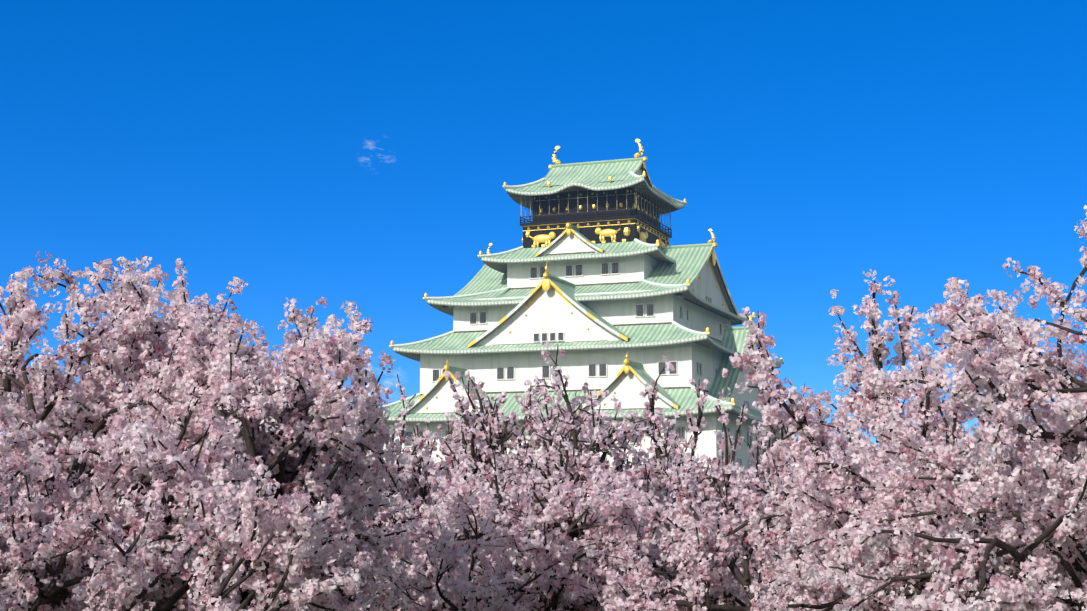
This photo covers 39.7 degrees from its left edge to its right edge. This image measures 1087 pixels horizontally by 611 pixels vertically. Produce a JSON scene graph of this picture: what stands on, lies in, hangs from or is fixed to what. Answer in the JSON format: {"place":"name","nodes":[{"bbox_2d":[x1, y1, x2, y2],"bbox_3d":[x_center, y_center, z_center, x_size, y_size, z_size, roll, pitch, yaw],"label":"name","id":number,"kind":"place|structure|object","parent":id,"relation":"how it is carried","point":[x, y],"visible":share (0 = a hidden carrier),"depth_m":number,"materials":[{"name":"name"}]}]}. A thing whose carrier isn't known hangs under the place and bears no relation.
{"place":"outdoors","nodes":[
{"label":"outdoors","id":0,"kind":"place"},
{"bbox_2d":[0,0,1086,473],"label":"sky","id":1,"kind":"structure","parent":0,"point":[361,152],"materials":[{"name":"blue"}]},
{"bbox_2d":[375,139,793,472],"bbox_3d":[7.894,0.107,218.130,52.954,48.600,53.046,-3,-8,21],"label":"castle","id":2,"kind":"structure","parent":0,"point":[600,280],"depth_m":202.74,"materials":[{"name":"white paint"}]},
{"label":"ground","id":3,"kind":"structure","parent":0,"visible":0},
{"bbox_2d":[0,261,358,570],"bbox_3d":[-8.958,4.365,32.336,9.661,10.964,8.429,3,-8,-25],"label":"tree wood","id":4,"kind":"object","parent":3,"relation":"on","point":[7,384],"depth_m":30.60,"materials":[{"name":"brown plant"}]},
{"bbox_2d":[0,258,365,608],"bbox_3d":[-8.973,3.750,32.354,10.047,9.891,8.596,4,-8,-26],"label":"cherry tree","id":5,"kind":"object","parent":4,"relation":"attached to","point":[25,315],"visible":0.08,"depth_m":30.54,"materials":[{"name":"pink plant"}]},
{"bbox_2d":[0,268,429,610],"bbox_3d":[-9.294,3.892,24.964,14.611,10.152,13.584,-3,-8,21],"label":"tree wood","id":6,"kind":"object","parent":3,"relation":"on","point":[50,593],"visible":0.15,"depth_m":25.09,"materials":[{"name":"brown plant"}]},
{"bbox_2d":[0,250,429,610],"bbox_3d":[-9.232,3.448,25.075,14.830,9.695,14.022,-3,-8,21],"label":"cherry tree","id":7,"kind":"object","parent":6,"relation":"attached to","point":[112,574],"visible":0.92,"depth_m":24.37,"materials":[{"name":"pink plant"}]},
{"bbox_2d":[68,263,400,610],"bbox_3d":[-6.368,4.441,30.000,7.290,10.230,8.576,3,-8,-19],"label":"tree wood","id":8,"kind":"object","parent":3,"relation":"on","point":[280,476],"visible":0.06,"depth_m":27.96,"materials":[{"name":"brown plant"}]},
{"bbox_2d":[49,255,409,610],"bbox_3d":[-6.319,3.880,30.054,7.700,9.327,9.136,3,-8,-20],"label":"cherry tree","id":9,"kind":"object","parent":8,"relation":"attached to","point":[148,344],"visible":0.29,"depth_m":27.90,"materials":[{"name":"pink plant"}]},
{"bbox_2d":[341,374,521,610],"bbox_3d":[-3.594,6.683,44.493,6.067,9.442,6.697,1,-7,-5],"label":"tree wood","id":10,"kind":"object","parent":3,"relation":"on","point":[499,442],"visible":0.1,"depth_m":44.83,"materials":[{"name":"brown plant"}]},
{"bbox_2d":[329,367,526,610],"bbox_3d":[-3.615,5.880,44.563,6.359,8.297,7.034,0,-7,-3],"label":"cherry tree","id":11,"kind":"object","parent":10,"relation":"attached to","point":[408,472],"visible":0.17,"depth_m":44.62,"materials":[{"name":"pink plant"}]},
{"bbox_2d":[412,387,588,501],"bbox_3d":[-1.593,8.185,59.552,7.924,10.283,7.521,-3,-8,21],"label":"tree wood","id":12,"kind":"object","parent":3,"relation":"on","point":[530,445],"visible":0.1,"depth_m":59.61,"materials":[{"name":"brown plant"}]},
{"bbox_2d":[401,377,589,494],"bbox_3d":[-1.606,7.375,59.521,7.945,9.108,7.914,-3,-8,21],"label":"cherry tree","id":13,"kind":"object","parent":12,"relation":"attached to","point":[529,426],"visible":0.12,"depth_m":59.62,"materials":[{"name":"pink plant"}]},
{"bbox_2d":[358,471,760,610],"bbox_3d":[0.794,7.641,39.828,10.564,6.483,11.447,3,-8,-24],"label":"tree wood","id":14,"kind":"object","parent":3,"relation":"on","point":[553,603],"visible":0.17,"depth_m":37.45,"materials":[{"name":"brown plant"}]},
{"bbox_2d":[349,461,774,610],"bbox_3d":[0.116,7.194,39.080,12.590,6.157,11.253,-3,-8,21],"label":"cherry tree","id":15,"kind":"object","parent":14,"relation":"attached to","point":[618,500],"visible":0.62,"depth_m":37.08,"materials":[{"name":"pink plant"}]},
{"bbox_2d":[387,471,751,489],"bbox_3d":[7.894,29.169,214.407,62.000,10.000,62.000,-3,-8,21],"label":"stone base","id":16,"kind":"object","parent":3,"relation":"on","point":[697,481],"depth_m":184.40,"materials":[{"name":"grey stone"}]},
{"bbox_2d":[460,344,719,610],"bbox_3d":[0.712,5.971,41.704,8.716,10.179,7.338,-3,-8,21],"label":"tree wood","id":17,"kind":"object","parent":3,"relation":"on","point":[574,433],"visible":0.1,"depth_m":42.03,"materials":[{"name":"brown plant"}]},
{"bbox_2d":[435,341,730,610],"bbox_3d":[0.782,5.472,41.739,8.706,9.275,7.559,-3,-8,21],"label":"cherry tree","id":18,"kind":"object","parent":17,"relation":"attached to","point":[592,462],"visible":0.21,"depth_m":41.96,"materials":[{"name":"pink plant"}]},
{"bbox_2d":[643,460,766,582],"bbox_3d":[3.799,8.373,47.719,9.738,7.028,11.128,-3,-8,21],"label":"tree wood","id":19,"kind":"object","parent":3,"relation":"on","point":[706,500],"depth_m":44.37,"materials":[{"name":"brown plant"}]},
{"bbox_2d":[521,450,795,601],"bbox_3d":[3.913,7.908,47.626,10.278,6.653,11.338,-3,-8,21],"label":"cherry tree","id":20,"kind":"object","parent":19,"relation":"attached to","point":[661,496],"visible":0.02,"depth_m":44.28,"materials":[{"name":"pink plant"}]},
{"bbox_2d":[628,367,800,609],"bbox_3d":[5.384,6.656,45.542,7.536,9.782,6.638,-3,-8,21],"label":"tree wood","id":21,"kind":"object","parent":3,"relation":"on","point":[658,451],"visible":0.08,"depth_m":45.37,"materials":[{"name":"brown plant"}]},
{"bbox_2d":[623,355,816,610],"bbox_3d":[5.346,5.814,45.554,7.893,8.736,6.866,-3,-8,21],"label":"cherry tree","id":22,"kind":"object","parent":21,"relation":"attached to","point":[672,434],"visible":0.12,"depth_m":45.46,"materials":[{"name":"pink plant"}]},
{"bbox_2d":[613,281,998,610],"bbox_3d":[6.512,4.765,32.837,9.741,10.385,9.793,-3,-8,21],"label":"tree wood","id":23,"kind":"object","parent":3,"relation":"on","point":[741,578],"visible":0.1,"depth_m":32.50,"materials":[{"name":"brown plant"}]},
{"bbox_2d":[598,269,994,610],"bbox_3d":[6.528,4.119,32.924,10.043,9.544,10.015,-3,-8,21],"label":"cherry tree","id":24,"kind":"object","parent":23,"relation":"attached to","point":[635,581],"visible":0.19,"depth_m":32.34,"materials":[{"name":"pink plant"}]},
{"bbox_2d":[760,354,1085,610],"bbox_3d":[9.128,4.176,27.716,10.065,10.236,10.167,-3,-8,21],"label":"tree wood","id":25,"kind":"object","parent":3,"relation":"on","point":[924,426],"visible":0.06,"depth_m":25.46,"materials":[{"name":"brown plant"}]},
{"bbox_2d":[748,335,1086,610],"bbox_3d":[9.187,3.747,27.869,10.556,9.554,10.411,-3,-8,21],"label":"cherry tree","id":26,"kind":"object","parent":25,"relation":"attached to","point":[885,505],"visible":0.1,"depth_m":25.69,"materials":[{"name":"pink plant"}]},
{"bbox_2d":[769,265,1086,610],"bbox_3d":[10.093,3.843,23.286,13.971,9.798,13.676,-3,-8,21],"label":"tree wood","id":27,"kind":"object","parent":3,"relation":"on","point":[1017,555],"visible":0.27,"depth_m":20.85,"materials":[{"name":"brown plant"}]},
{"bbox_2d":[748,205,1086,610],"bbox_3d":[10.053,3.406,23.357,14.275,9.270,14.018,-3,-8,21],"label":"cherry tree","id":28,"kind":"object","parent":27,"relation":"attached to","point":[1057,420],"visible":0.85,"depth_m":20.92,"materials":[{"name":"pink plant"}]},
{"bbox_3d":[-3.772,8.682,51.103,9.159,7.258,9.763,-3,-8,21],"label":"tree wood","id":29,"kind":"object","parent":3,"relation":"on","visible":0},
{"bbox_2d":[368,453,544,610],"bbox_3d":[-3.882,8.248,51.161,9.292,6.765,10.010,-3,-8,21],"label":"cherry tree","id":30,"kind":"object","parent":29,"relation":"attached to","point":[439,492],"visible":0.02,"depth_m":50.39,"materials":[{"name":"pink plant"}]}
]}

